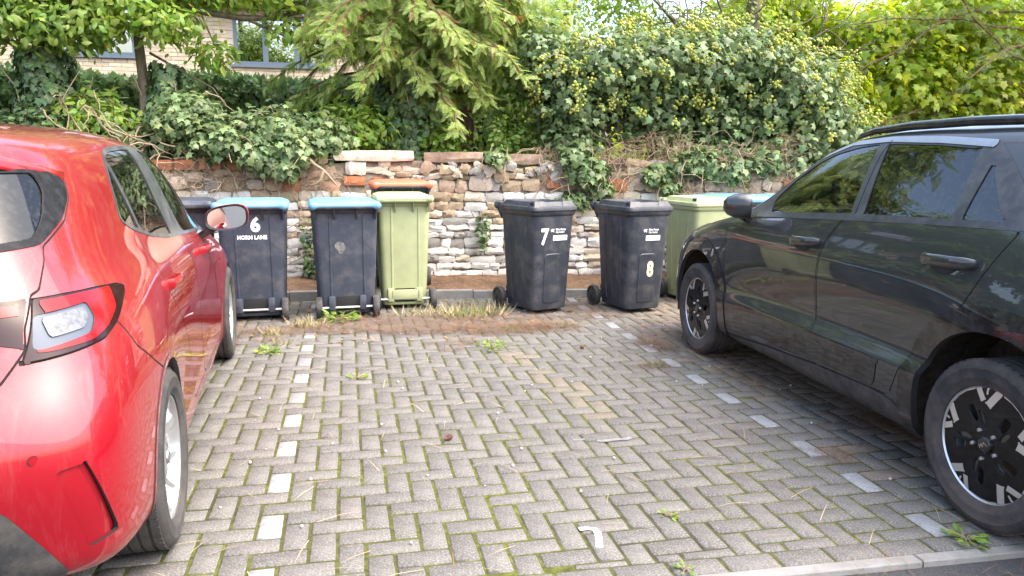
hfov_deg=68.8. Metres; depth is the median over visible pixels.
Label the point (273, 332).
grass tuft
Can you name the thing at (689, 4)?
sky
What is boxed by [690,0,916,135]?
maple tree
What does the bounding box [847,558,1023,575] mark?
road
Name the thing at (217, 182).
dry stem tangle
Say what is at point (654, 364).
grass tuft
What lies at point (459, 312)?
grass tuft
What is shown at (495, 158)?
trailing ivy
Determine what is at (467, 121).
brown trunk
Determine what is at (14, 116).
trailing ivy
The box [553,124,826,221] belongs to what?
dry stem tangle
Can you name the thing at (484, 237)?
trailing ivy
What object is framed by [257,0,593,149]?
conifer tree
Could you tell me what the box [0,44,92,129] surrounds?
climbing ivy
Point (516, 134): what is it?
shrub
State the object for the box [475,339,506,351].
weed
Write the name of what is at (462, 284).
soil bank
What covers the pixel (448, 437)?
pine cone
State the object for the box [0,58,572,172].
garden hedge
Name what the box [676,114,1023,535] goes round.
suv car
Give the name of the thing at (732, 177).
trailing ivy
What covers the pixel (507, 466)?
loose straws
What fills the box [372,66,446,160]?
climbing ivy
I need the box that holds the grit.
[219,309,891,543]
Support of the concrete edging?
on the ground
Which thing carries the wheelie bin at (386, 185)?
on the soil bank
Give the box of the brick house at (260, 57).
[0,0,374,91]
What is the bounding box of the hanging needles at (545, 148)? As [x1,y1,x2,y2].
[534,144,578,189]
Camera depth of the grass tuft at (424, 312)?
6.88 m
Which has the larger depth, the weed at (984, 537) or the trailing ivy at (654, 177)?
the trailing ivy at (654, 177)
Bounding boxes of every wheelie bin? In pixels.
[179,197,215,237]
[211,197,289,319]
[307,197,381,318]
[368,179,433,286]
[371,191,436,309]
[492,199,576,310]
[587,199,672,309]
[657,195,729,295]
[692,193,769,208]
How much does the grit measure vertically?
0.019 m
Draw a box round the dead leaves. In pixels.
[236,282,661,344]
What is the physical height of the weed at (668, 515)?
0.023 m
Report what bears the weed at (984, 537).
on the paved parking bay
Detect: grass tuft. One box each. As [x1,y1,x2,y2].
[256,326,289,335]
[264,336,295,345]
[284,313,328,328]
[389,304,442,316]
[426,300,517,318]
[501,324,519,331]
[644,358,665,367]
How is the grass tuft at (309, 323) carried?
on the paved parking bay
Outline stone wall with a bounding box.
[151,150,811,277]
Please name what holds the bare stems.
on the stone wall
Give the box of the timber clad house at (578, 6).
[449,0,582,78]
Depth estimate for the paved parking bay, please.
3.54 m
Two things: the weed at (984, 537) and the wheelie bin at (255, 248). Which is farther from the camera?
the wheelie bin at (255, 248)
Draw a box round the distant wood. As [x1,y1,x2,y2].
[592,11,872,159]
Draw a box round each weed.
[252,344,280,354]
[317,309,361,322]
[346,372,368,378]
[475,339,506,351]
[657,508,679,520]
[672,559,694,574]
[938,522,991,549]
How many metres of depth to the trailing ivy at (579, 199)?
8.46 m
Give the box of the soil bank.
[287,273,666,294]
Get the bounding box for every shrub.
[29,79,144,147]
[307,94,472,162]
[464,57,554,166]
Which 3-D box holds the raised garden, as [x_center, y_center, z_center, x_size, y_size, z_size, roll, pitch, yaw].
[-3.309,-6.373,38.013,70.000,0.492,67.000,-2,10,-12]
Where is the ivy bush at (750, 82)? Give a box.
[500,6,886,188]
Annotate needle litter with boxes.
[221,271,1023,575]
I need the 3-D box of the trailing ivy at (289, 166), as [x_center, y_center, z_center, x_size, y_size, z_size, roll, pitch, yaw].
[-2.566,-1.419,8.008,1.421,0.654,0.774,-7,12,-37]
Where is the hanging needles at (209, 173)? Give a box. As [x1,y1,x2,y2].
[161,154,338,199]
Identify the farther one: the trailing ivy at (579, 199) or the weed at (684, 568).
the trailing ivy at (579, 199)
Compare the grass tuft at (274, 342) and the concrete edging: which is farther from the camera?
the concrete edging
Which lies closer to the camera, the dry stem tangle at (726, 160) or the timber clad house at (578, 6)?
the dry stem tangle at (726, 160)
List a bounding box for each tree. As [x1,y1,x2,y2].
[0,0,136,115]
[24,0,342,159]
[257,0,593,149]
[526,0,886,128]
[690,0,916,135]
[810,0,1023,136]
[852,0,1023,60]
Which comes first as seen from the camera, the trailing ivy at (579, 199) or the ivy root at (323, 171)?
the ivy root at (323, 171)
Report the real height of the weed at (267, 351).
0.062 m
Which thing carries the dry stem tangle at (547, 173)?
on the stone wall
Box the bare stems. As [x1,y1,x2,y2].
[40,90,209,169]
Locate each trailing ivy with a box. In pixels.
[0,103,191,170]
[142,85,360,171]
[198,123,329,184]
[287,218,315,278]
[470,211,490,256]
[480,147,510,186]
[550,136,625,214]
[554,184,607,221]
[610,151,726,197]
[681,141,793,191]
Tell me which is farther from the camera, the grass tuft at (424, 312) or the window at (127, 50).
the window at (127, 50)
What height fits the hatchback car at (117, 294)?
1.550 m
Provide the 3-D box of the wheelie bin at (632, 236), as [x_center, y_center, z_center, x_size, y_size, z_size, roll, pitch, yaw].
[1.128,-0.326,7.190,0.553,1.040,0.719,-4,11,-23]
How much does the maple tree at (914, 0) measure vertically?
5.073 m
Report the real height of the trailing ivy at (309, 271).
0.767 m
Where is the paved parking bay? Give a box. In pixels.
[66,296,1023,575]
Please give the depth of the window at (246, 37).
14.73 m
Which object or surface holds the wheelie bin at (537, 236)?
on the paved parking bay
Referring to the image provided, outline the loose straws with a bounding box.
[150,333,961,575]
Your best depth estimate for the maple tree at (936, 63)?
10.92 m
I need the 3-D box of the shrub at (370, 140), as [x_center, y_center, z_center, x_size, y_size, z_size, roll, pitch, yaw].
[-1.413,-1.803,8.822,1.932,0.926,0.844,-2,10,-12]
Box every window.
[61,9,134,58]
[231,18,330,69]
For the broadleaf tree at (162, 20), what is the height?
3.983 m
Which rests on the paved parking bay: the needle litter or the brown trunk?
the needle litter
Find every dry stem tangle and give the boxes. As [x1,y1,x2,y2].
[159,143,350,219]
[514,146,592,200]
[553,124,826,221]
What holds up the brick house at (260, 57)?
on the raised garden
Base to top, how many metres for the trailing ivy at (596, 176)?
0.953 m
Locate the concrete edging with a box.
[287,288,673,300]
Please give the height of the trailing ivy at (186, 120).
0.948 m
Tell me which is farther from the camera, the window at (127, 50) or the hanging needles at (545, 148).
the window at (127, 50)
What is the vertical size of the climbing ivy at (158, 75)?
1.387 m
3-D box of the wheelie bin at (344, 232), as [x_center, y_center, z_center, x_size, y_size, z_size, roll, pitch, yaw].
[-1.526,-0.288,6.827,0.615,1.053,0.719,-2,10,-16]
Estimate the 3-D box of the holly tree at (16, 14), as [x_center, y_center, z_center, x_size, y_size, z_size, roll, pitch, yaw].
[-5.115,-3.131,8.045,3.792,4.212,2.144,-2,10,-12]
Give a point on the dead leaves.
(372, 337)
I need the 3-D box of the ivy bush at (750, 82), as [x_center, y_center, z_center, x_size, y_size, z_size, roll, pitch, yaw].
[2.238,-2.186,8.937,4.761,2.344,1.841,-2,10,-12]
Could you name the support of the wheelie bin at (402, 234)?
on the paved parking bay
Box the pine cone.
[444,434,452,440]
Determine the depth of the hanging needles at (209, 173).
8.03 m
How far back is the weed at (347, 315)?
6.58 m
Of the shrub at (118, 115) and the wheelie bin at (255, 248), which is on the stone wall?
the shrub at (118, 115)
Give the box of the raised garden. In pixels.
[202,157,639,171]
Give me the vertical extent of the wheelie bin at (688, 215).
1.059 m
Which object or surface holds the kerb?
on the road
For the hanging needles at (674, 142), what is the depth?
8.55 m
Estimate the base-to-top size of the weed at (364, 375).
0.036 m
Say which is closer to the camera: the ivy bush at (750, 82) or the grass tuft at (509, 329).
the grass tuft at (509, 329)
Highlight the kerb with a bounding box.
[697,544,1023,575]
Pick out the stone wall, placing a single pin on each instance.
(458, 192)
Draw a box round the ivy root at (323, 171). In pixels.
[308,158,336,185]
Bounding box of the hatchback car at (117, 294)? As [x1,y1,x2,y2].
[0,123,248,575]
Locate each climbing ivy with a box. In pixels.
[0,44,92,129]
[131,60,191,171]
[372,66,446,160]
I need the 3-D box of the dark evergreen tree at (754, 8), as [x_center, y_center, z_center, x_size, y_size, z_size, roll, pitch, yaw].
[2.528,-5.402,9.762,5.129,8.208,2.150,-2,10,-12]
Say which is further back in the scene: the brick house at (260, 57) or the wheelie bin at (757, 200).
the brick house at (260, 57)
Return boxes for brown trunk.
[451,8,474,163]
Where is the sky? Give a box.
[527,0,1017,157]
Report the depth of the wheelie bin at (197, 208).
6.42 m
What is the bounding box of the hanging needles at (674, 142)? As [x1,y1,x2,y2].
[575,126,806,196]

